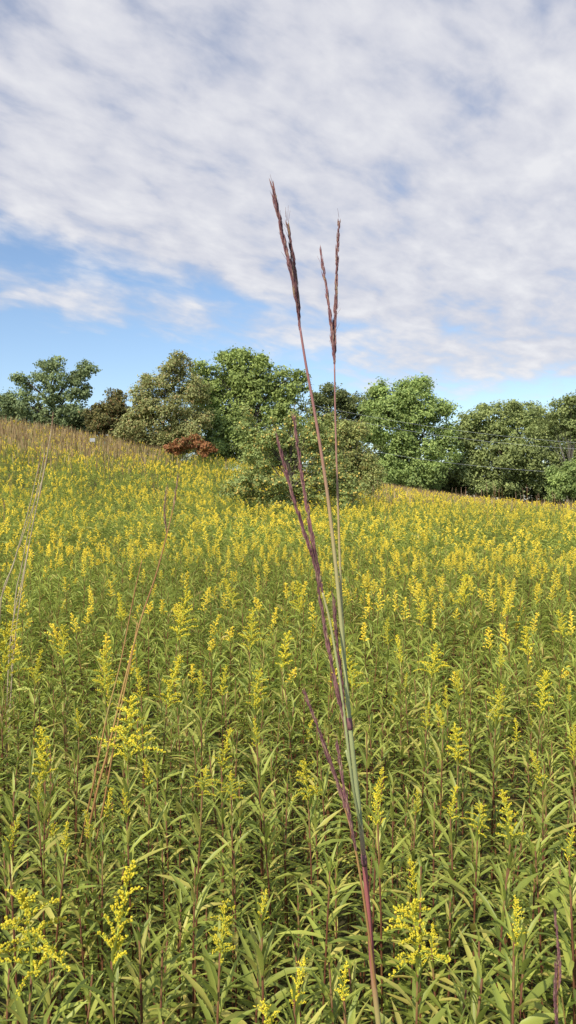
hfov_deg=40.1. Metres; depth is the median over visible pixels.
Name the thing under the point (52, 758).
goldenrod
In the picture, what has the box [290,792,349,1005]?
goldenrod
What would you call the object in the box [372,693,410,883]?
goldenrod
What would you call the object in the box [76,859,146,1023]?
goldenrod
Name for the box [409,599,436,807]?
goldenrod
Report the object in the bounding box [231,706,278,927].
goldenrod
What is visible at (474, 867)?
goldenrod
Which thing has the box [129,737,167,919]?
goldenrod
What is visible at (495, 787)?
goldenrod
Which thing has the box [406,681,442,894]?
goldenrod
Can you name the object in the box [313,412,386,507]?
shrub
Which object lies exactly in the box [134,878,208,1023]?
goldenrod
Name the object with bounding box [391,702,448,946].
goldenrod
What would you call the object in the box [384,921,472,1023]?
goldenrod
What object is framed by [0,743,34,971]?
goldenrod
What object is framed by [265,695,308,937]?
goldenrod
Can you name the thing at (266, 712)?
goldenrod
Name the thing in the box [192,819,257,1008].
goldenrod
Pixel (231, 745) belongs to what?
goldenrod
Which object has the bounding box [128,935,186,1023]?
goldenrod
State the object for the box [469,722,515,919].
goldenrod
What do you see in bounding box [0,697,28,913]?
goldenrod
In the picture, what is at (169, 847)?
goldenrod
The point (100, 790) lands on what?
goldenrod
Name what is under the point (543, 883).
goldenrod
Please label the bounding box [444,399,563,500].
tree
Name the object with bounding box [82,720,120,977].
goldenrod
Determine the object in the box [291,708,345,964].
goldenrod
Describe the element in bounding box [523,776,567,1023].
goldenrod
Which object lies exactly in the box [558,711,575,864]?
goldenrod
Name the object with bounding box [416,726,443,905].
goldenrod
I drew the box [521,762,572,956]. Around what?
goldenrod
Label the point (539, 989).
goldenrod
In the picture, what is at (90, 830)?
goldenrod
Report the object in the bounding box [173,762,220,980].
goldenrod
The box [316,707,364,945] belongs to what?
goldenrod
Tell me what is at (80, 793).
goldenrod
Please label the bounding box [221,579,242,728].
goldenrod
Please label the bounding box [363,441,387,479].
shrub
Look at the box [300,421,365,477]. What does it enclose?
shrub
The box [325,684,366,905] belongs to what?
goldenrod
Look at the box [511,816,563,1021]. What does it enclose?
goldenrod
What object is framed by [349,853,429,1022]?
goldenrod
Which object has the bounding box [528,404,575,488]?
tree
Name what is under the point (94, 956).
goldenrod
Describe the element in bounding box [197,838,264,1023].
goldenrod
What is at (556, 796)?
goldenrod
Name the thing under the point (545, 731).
goldenrod
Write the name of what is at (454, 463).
power line
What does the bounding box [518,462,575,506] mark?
shrub
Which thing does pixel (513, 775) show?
goldenrod
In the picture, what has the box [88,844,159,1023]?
goldenrod
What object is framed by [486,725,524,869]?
goldenrod
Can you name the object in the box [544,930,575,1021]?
goldenrod
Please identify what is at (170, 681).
goldenrod
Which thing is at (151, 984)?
goldenrod
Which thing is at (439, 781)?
goldenrod
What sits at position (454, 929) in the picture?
goldenrod
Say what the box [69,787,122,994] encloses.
goldenrod
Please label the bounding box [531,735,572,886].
goldenrod
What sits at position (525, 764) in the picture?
goldenrod
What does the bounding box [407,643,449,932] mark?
goldenrod
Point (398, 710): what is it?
goldenrod
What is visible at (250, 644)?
goldenrod
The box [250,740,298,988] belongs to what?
goldenrod
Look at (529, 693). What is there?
goldenrod
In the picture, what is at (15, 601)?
dry grass clump
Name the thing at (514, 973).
goldenrod
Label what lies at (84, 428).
shrub
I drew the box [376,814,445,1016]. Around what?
goldenrod
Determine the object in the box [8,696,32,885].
goldenrod
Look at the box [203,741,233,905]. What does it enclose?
goldenrod
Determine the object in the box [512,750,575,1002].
goldenrod
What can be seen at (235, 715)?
goldenrod
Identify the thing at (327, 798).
goldenrod
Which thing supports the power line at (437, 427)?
attached to the utility pole
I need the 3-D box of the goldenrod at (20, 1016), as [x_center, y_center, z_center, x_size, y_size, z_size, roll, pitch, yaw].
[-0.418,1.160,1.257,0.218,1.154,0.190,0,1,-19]
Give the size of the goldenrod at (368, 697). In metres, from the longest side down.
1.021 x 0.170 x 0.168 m
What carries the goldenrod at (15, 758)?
on the ground at (342, 920)
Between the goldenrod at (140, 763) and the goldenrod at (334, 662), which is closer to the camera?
the goldenrod at (140, 763)
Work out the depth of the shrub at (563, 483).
62.15 m
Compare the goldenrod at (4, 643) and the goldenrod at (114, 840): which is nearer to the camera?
the goldenrod at (114, 840)
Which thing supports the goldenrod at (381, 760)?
on the ground at (342, 920)
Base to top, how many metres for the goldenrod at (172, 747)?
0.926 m
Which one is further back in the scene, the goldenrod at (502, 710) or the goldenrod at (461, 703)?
the goldenrod at (502, 710)
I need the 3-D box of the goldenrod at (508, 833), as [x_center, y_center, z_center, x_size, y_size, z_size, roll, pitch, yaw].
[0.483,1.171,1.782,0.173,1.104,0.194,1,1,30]
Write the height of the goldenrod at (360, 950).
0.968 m
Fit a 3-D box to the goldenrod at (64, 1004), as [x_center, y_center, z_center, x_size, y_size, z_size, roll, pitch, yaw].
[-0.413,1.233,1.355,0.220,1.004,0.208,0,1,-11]
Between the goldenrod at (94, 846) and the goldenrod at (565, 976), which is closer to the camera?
the goldenrod at (565, 976)
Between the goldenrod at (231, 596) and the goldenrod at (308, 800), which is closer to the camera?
the goldenrod at (308, 800)
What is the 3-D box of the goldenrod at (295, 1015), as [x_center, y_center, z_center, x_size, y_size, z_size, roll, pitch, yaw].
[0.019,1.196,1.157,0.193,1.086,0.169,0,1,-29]
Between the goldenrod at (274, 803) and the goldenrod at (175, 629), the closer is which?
the goldenrod at (274, 803)
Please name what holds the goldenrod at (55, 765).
on the ground at (342, 920)
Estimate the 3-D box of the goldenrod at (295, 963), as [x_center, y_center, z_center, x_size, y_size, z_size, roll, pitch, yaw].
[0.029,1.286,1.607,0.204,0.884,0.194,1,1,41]
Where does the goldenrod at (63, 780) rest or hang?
on the ground at (342, 920)
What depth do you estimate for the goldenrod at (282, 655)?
3.56 m
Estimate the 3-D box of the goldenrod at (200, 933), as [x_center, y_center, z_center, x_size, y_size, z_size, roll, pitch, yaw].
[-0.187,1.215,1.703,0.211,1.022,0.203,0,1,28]
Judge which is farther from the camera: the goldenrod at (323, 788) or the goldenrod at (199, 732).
the goldenrod at (199, 732)
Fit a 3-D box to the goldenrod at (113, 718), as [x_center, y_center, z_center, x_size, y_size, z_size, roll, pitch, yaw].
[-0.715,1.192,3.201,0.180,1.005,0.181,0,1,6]
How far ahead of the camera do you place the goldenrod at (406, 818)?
2.50 m
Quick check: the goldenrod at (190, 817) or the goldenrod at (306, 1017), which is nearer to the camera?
the goldenrod at (306, 1017)
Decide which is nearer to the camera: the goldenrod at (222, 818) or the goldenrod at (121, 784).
the goldenrod at (222, 818)
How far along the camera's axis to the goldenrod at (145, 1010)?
1.55 m
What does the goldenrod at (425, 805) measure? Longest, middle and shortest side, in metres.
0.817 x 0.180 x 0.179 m
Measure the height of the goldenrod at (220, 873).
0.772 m
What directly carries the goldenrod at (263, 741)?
on the ground at (342, 920)
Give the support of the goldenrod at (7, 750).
on the ground at (342, 920)
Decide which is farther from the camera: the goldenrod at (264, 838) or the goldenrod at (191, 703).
the goldenrod at (191, 703)
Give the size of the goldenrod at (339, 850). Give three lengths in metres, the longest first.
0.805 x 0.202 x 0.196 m
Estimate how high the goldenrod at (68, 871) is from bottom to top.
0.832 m
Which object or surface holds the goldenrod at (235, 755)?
on the ground at (342, 920)
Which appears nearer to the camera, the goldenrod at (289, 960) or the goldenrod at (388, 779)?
the goldenrod at (289, 960)
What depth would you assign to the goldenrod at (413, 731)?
3.16 m
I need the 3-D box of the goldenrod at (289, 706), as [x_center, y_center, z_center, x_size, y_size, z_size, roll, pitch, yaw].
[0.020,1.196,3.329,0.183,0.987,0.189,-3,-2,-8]
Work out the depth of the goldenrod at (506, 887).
1.65 m
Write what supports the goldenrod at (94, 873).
on the ground at (342, 920)
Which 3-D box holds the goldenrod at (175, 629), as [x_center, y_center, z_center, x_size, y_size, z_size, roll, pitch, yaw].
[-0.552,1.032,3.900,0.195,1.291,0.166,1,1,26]
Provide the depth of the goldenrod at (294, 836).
2.70 m
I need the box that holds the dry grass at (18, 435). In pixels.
[0,416,575,526]
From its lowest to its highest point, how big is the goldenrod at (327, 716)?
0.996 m
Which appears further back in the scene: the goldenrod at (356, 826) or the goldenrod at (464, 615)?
the goldenrod at (464, 615)
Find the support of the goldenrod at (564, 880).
on the ground at (342, 920)
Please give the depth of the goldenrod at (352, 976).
1.64 m
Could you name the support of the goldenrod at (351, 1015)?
on the ground at (342, 920)
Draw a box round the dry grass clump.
[0,416,52,890]
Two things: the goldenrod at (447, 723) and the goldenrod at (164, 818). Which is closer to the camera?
the goldenrod at (164, 818)
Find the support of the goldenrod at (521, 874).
on the ground at (342, 920)
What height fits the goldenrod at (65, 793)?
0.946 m
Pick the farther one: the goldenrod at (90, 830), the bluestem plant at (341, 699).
the goldenrod at (90, 830)
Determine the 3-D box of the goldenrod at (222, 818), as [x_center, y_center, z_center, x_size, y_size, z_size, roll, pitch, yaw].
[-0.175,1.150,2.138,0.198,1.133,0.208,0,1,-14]
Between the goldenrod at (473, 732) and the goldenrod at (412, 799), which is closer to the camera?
the goldenrod at (412, 799)
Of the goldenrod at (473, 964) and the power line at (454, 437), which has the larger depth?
the power line at (454, 437)
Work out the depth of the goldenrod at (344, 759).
3.37 m
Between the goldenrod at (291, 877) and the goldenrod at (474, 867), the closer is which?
the goldenrod at (474, 867)
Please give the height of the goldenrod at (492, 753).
1.136 m
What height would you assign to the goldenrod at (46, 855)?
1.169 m
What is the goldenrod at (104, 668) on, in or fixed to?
on the ground at (342, 920)
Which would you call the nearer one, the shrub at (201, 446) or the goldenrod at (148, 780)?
the goldenrod at (148, 780)
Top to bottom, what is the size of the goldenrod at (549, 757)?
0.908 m
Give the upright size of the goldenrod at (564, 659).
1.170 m
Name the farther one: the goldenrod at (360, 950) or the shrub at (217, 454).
the shrub at (217, 454)
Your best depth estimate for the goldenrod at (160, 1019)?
1.29 m
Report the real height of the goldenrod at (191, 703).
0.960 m
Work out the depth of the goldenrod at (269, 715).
3.46 m
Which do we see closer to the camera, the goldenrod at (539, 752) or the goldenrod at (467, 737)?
the goldenrod at (539, 752)
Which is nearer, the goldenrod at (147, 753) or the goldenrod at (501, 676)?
the goldenrod at (147, 753)
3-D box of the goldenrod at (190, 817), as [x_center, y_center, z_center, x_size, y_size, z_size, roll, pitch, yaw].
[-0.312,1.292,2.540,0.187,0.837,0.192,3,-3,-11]
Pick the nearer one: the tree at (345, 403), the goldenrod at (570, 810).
the goldenrod at (570, 810)
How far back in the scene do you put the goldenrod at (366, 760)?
2.64 m
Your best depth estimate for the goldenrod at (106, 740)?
3.40 m
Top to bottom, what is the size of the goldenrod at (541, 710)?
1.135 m
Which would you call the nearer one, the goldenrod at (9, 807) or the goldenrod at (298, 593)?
the goldenrod at (9, 807)
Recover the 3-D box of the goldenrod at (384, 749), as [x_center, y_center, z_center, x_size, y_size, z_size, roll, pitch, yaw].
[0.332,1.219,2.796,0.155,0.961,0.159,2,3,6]
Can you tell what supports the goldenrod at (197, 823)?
on the ground at (342, 920)
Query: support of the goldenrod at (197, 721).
on the ground at (342, 920)
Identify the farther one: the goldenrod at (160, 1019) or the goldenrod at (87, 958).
the goldenrod at (87, 958)
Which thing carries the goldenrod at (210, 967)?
on the ground at (342, 920)
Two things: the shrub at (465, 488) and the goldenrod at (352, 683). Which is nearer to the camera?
the goldenrod at (352, 683)
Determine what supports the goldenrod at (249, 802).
on the ground at (342, 920)
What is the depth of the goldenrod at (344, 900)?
1.96 m
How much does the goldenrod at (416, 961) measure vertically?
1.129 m
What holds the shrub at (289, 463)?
on the ground at (342, 920)
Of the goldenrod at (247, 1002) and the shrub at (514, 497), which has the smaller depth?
the goldenrod at (247, 1002)
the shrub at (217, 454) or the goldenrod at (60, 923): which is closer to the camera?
the goldenrod at (60, 923)
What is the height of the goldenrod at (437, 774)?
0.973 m
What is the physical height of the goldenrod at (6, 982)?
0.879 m
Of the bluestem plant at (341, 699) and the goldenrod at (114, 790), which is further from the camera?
the goldenrod at (114, 790)
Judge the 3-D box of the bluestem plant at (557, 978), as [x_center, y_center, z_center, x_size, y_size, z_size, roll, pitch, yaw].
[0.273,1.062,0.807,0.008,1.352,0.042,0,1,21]
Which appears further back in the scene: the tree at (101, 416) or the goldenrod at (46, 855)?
the tree at (101, 416)
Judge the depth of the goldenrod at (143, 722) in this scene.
2.75 m
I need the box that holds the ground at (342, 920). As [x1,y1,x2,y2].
[0,440,575,1023]
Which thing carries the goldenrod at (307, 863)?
on the ground at (342, 920)
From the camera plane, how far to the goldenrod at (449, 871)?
1.92 m
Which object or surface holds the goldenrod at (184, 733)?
on the ground at (342, 920)
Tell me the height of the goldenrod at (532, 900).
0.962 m
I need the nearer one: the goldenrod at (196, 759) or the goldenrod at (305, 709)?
the goldenrod at (196, 759)
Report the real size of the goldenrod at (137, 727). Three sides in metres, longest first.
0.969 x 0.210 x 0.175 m
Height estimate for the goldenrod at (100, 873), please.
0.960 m
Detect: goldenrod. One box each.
[0,619,38,840]
[0,687,31,830]
[0,694,23,922]
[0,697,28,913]
[0,721,40,944]
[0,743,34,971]
[0,754,21,971]
[0,772,53,1022]
[0,815,55,1023]
[0,835,40,1023]
[0,888,70,1023]
[0,939,90,1023]
[0,954,39,1023]
[2,586,29,765]
[2,736,58,1023]
[3,773,79,1023]
[4,726,78,1022]
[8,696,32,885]
[11,649,60,874]
[12,728,65,987]
[14,772,72,1023]
[16,672,61,902]
[16,739,74,1009]
[17,821,103,1023]
[21,812,85,1022]
[23,742,66,955]
[31,844,93,1023]
[33,764,88,932]
[33,814,78,1011]
[35,683,67,893]
[36,962,139,1023]
[39,687,86,908]
[45,624,82,871]
[45,708,103,1007]
[46,755,94,1000]
[46,867,123,1023]
[47,702,85,870]
[47,742,100,964]
[50,681,85,884]
[51,888,129,1023]
[55,836,139,1020]
[59,850,143,1023]
[60,691,99,859]
[64,756,100,927]
[64,809,112,1023]
[65,704,111,827]
[68,759,121,1023]
[68,827,142,1023]
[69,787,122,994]
[71,811,113,1012]
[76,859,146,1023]
[79,721,118,881]
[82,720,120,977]
[84,683,125,906]
[85,649,129,931]
[86,795,142,995]
[88,685,122,849]
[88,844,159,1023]
[91,695,165,1023]
[96,788,165,1023]
[100,760,155,1023]
[101,733,156,959]
[101,913,196,1023]
[108,923,216,1023]
[110,592,134,738]
[110,709,144,858]
[113,711,160,958]
[115,668,179,978]
[119,758,171,998]
[120,730,164,959]
[121,793,184,1011]
[121,902,176,1023]
[123,955,175,1023]
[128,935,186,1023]
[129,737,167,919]
[129,827,199,1022]
[130,721,162,907]
[131,741,187,997]
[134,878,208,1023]
[135,658,185,886]
[138,777,197,990]
[139,654,190,952]
[142,764,210,1020]
[148,843,243,1023]
[148,887,208,1023]
[151,700,193,919]
[152,697,182,891]
[155,698,207,950]
[155,714,188,908]
[155,762,236,1023]
[157,999,185,1023]
[164,670,223,986]
[165,591,197,844]
[165,676,205,881]
[167,679,213,866]
[167,723,224,976]
[169,720,206,895]
[171,784,218,1020]
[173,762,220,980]
[173,898,246,1023]
[176,701,222,939]
[176,733,219,882]
[176,745,215,969]
[176,898,261,1023]
[177,700,219,935]
[181,744,247,1009]
[187,690,221,803]
[191,728,260,1023]
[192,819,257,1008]
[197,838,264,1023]
[199,839,248,1021]
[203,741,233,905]
[203,890,309,1023]
[204,666,242,875]
[205,776,277,1023]
[206,770,258,1012]
[211,682,244,848]
[212,753,254,960]
[214,723,260,995]
[216,674,248,851]
[216,727,258,904]
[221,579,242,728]
[221,885,325,1023]
[228,608,269,843]
[230,928,310,1023]
[231,668,270,976]
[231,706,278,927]
[232,799,302,1023]
[234,741,282,971]
[238,734,283,927]
[239,718,292,1023]
[242,696,282,908]
[243,766,287,964]
[245,683,279,881]
[249,820,299,1021]
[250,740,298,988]
[251,973,317,1023]
[252,778,303,1006]
[253,998,279,1023]
[255,767,312,1022]
[256,706,299,936]
[256,930,339,1023]
[262,803,316,1021]
[264,630,298,864]
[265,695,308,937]
[266,758,363,1021]
[270,878,337,1023]
[272,767,306,980]
[273,957,327,1023]
[274,680,313,906]
[275,842,387,1022]
[278,783,340,1011]
[280,675,317,864]
[285,1005,322,1023]
[287,719,329,920]
[288,580,313,775]
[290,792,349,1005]
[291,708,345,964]
[296,757,354,973]
[299,818,360,1014]
[305,944,367,1023]
[305,960,392,1023]
[307,709,341,892]
[311,849,369,1023]
[314,622,344,855]
[314,725,342,938]
[315,676,347,898]
[315,688,339,925]
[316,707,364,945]
[320,953,381,1023]
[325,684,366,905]
[326,695,375,984]
[327,646,377,947]
[327,719,365,915]
[328,767,413,1023]
[332,704,368,872]
[332,803,401,1020]
[334,768,372,978]
[339,721,394,989]
[341,785,415,1023]
[344,779,385,1022]
[345,703,402,974]
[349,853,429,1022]
[355,666,381,898]
[357,713,413,980]
[362,754,408,928]
[362,898,452,1023]
[364,617,403,868]
[364,722,402,980]
[369,770,413,1008]
[370,781,430,1012]
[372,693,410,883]
[374,855,459,1023]
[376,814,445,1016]
[377,673,433,909]
[379,675,424,890]
[379,852,459,1023]
[382,723,422,895]
[382,790,447,1023]
[384,787,438,1004]
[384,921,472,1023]
[387,634,418,868]
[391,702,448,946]
[394,734,448,1016]
[395,723,433,854]
[401,672,434,898]
[402,784,472,1023]
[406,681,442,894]
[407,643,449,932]
[407,785,491,1021]
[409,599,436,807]
[410,786,445,1014]
[411,703,469,1010]
[415,728,455,967]
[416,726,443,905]
[418,693,457,894]
[419,969,499,1023]
[421,891,490,1022]
[426,722,492,1019]
[428,803,510,1023]
[428,924,524,1023]
[429,814,478,995]
[430,686,467,960]
[435,760,489,1011]
[435,806,504,1022]
[442,669,486,934]
[445,712,488,853]
[445,943,504,1023]
[445,1002,474,1023]
[446,707,491,949]
[449,709,489,923]
[450,574,477,760]
[452,676,484,812]
[455,895,563,1023]
[456,846,535,1023]
[458,789,542,1023]
[461,683,525,1011]
[464,788,499,961]
[467,717,517,978]
[467,910,569,1023]
[468,763,527,943]
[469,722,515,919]
[470,689,511,896]
[476,838,543,1023]
[477,643,526,850]
[479,809,531,1022]
[481,810,550,974]
[482,670,520,898]
[482,832,574,1018]
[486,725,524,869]
[492,591,517,764]
[494,802,553,1020]
[500,718,531,883]
[507,626,540,862]
[507,747,556,988]
[508,833,572,1021]
[510,702,549,835]
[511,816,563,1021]
[512,713,550,876]
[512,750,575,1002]
[512,844,575,1023]
[513,711,560,896]
[514,669,558,965]
[515,743,575,940]
[517,705,569,914]
[517,751,575,1010]
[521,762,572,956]
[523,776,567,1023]
[525,827,575,1023]
[526,851,575,1023]
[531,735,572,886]
[532,694,571,862]
[536,867,575,1023]
[539,783,575,1004]
[541,610,575,813]
[541,870,575,1018]
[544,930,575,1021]
[545,724,575,1017]
[546,685,575,847]
[547,806,575,1013]
[551,741,575,869]
[555,718,575,870]
[557,692,575,821]
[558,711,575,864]
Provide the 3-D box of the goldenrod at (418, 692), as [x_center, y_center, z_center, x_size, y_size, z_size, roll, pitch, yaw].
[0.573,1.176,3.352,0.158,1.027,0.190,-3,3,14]
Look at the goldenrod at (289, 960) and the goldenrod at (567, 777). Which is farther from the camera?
the goldenrod at (567, 777)
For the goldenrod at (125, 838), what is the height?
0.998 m
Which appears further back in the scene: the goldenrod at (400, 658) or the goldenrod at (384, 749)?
the goldenrod at (400, 658)
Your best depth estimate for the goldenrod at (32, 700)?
3.19 m
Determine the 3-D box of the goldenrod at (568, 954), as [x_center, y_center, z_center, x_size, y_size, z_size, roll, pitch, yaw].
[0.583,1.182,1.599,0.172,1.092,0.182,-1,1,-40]
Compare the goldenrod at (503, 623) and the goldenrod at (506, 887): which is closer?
the goldenrod at (506, 887)
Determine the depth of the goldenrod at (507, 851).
2.48 m
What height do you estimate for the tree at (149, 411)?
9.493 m
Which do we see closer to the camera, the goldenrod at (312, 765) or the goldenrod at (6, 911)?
the goldenrod at (6, 911)
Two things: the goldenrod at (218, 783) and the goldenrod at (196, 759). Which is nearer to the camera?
the goldenrod at (196, 759)
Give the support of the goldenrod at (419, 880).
on the ground at (342, 920)
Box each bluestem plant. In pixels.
[51,472,179,1023]
[269,176,380,1023]
[553,904,561,1023]
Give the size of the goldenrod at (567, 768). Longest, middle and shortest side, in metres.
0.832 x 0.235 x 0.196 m
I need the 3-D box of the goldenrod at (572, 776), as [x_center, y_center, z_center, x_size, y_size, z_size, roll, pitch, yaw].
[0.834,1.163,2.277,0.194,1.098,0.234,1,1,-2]
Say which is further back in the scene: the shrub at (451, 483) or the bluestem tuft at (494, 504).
the shrub at (451, 483)
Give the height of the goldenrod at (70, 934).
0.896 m
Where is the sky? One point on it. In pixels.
(142, 142)
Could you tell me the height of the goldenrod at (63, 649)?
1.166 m
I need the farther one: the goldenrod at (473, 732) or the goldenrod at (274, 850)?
the goldenrod at (473, 732)
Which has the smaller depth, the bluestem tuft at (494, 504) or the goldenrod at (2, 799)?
the goldenrod at (2, 799)
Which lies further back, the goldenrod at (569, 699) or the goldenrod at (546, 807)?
the goldenrod at (569, 699)
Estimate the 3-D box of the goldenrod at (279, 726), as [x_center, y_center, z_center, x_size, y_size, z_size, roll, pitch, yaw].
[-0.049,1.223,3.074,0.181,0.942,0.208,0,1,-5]
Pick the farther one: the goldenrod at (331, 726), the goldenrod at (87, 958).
the goldenrod at (331, 726)
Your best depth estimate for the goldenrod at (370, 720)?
2.86 m
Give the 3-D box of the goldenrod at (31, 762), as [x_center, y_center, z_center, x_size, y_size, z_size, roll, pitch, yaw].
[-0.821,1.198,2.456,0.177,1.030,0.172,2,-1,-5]
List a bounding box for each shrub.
[65,422,99,438]
[156,426,196,456]
[163,433,218,461]
[190,442,237,466]
[253,432,305,474]
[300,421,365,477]
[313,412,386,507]
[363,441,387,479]
[426,469,466,495]
[442,458,493,499]
[494,474,551,502]
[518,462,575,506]
[543,458,575,504]
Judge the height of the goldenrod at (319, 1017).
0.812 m
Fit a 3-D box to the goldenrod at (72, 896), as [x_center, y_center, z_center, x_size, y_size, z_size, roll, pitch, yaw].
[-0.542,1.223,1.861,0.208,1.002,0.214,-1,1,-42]
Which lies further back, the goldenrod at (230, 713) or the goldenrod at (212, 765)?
the goldenrod at (230, 713)
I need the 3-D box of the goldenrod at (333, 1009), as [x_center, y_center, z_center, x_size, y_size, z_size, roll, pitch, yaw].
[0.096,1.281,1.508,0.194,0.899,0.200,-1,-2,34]
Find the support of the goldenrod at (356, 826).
on the ground at (342, 920)
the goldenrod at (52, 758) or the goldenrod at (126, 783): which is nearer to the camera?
the goldenrod at (126, 783)
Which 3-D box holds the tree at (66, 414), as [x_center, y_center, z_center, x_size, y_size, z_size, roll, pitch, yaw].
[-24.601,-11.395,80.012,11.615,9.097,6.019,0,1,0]
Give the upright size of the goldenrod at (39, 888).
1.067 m
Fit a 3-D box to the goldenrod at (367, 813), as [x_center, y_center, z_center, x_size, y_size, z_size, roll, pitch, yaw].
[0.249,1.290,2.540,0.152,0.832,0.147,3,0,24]
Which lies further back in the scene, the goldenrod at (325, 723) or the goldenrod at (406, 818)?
the goldenrod at (325, 723)
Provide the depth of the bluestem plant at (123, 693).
2.31 m
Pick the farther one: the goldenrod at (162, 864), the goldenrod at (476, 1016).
the goldenrod at (162, 864)
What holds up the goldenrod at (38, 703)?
on the ground at (342, 920)
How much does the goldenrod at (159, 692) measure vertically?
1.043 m
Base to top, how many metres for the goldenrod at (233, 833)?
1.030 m
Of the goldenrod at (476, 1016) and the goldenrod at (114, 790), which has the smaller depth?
the goldenrod at (476, 1016)
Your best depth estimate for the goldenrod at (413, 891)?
1.86 m
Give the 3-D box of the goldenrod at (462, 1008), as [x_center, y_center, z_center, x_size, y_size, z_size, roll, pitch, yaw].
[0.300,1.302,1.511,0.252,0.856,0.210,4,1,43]
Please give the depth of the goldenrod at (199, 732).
2.87 m
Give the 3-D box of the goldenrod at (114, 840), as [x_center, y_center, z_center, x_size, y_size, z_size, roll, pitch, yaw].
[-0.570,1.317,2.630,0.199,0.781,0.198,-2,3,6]
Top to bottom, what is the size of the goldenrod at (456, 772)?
1.101 m
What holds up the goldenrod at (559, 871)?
on the ground at (342, 920)
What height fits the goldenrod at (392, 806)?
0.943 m
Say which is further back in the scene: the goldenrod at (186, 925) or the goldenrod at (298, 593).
the goldenrod at (298, 593)
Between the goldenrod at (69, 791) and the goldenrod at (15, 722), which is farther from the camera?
the goldenrod at (15, 722)
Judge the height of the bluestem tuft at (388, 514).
1.670 m
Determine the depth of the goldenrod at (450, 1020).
1.20 m
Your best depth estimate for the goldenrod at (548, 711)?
3.45 m
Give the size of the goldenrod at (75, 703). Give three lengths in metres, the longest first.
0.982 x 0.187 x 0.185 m
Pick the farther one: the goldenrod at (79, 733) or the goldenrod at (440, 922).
the goldenrod at (79, 733)
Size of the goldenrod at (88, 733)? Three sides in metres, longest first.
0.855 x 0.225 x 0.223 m
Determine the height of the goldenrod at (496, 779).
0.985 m
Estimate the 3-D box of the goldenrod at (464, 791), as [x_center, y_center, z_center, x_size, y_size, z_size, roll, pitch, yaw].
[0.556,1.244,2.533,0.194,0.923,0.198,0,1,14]
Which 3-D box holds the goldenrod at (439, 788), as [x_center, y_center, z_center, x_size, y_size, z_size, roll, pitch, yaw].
[0.455,1.141,2.394,0.193,1.135,0.192,1,1,-1]
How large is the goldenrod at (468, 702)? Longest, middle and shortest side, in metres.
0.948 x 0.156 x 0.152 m
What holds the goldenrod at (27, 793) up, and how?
on the ground at (342, 920)
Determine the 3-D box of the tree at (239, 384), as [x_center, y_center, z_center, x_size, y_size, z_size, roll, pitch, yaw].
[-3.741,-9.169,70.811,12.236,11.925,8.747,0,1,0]
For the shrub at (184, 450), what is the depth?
81.39 m
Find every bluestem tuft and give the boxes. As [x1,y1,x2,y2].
[383,495,391,543]
[486,482,495,553]
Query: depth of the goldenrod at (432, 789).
2.99 m
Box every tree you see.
[0,355,102,434]
[78,387,135,440]
[108,349,217,458]
[185,345,313,468]
[216,404,367,530]
[296,382,379,448]
[357,372,464,492]
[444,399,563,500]
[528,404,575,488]
[531,389,575,502]
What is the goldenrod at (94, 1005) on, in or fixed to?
on the ground at (342, 920)
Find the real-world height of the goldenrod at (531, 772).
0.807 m
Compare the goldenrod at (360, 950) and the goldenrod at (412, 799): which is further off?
the goldenrod at (412, 799)
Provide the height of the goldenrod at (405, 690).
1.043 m
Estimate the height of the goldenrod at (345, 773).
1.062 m
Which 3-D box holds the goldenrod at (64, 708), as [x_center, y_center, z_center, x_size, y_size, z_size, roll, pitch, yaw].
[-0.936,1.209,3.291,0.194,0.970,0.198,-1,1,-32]
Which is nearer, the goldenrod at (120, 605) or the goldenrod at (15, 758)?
the goldenrod at (15, 758)
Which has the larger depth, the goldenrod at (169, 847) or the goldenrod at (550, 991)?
the goldenrod at (169, 847)
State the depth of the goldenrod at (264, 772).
2.21 m
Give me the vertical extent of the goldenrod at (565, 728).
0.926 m
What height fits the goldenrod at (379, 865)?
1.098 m
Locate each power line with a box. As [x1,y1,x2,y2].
[299,408,571,448]
[299,435,561,472]
[301,402,574,442]
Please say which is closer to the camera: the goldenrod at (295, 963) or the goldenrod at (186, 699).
the goldenrod at (295, 963)
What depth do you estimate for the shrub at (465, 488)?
83.19 m
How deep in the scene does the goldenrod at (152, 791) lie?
3.34 m
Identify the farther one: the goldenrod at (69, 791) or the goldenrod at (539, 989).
the goldenrod at (69, 791)
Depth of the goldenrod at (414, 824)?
2.25 m
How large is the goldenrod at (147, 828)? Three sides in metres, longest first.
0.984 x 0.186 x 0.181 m
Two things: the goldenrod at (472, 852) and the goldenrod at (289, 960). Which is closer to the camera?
the goldenrod at (289, 960)
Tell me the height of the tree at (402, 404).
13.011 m
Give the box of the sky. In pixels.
[0,0,575,501]
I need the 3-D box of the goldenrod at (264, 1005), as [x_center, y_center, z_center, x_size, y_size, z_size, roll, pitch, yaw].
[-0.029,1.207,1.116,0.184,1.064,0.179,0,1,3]
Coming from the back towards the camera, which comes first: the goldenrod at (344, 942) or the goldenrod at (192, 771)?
the goldenrod at (192, 771)
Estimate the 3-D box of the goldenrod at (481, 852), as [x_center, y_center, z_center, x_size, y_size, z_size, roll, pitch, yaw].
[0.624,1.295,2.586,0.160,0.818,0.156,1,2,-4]
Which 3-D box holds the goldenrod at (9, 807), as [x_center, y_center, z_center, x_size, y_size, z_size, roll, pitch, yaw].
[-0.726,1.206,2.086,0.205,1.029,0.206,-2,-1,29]
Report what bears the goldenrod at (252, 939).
on the ground at (342, 920)

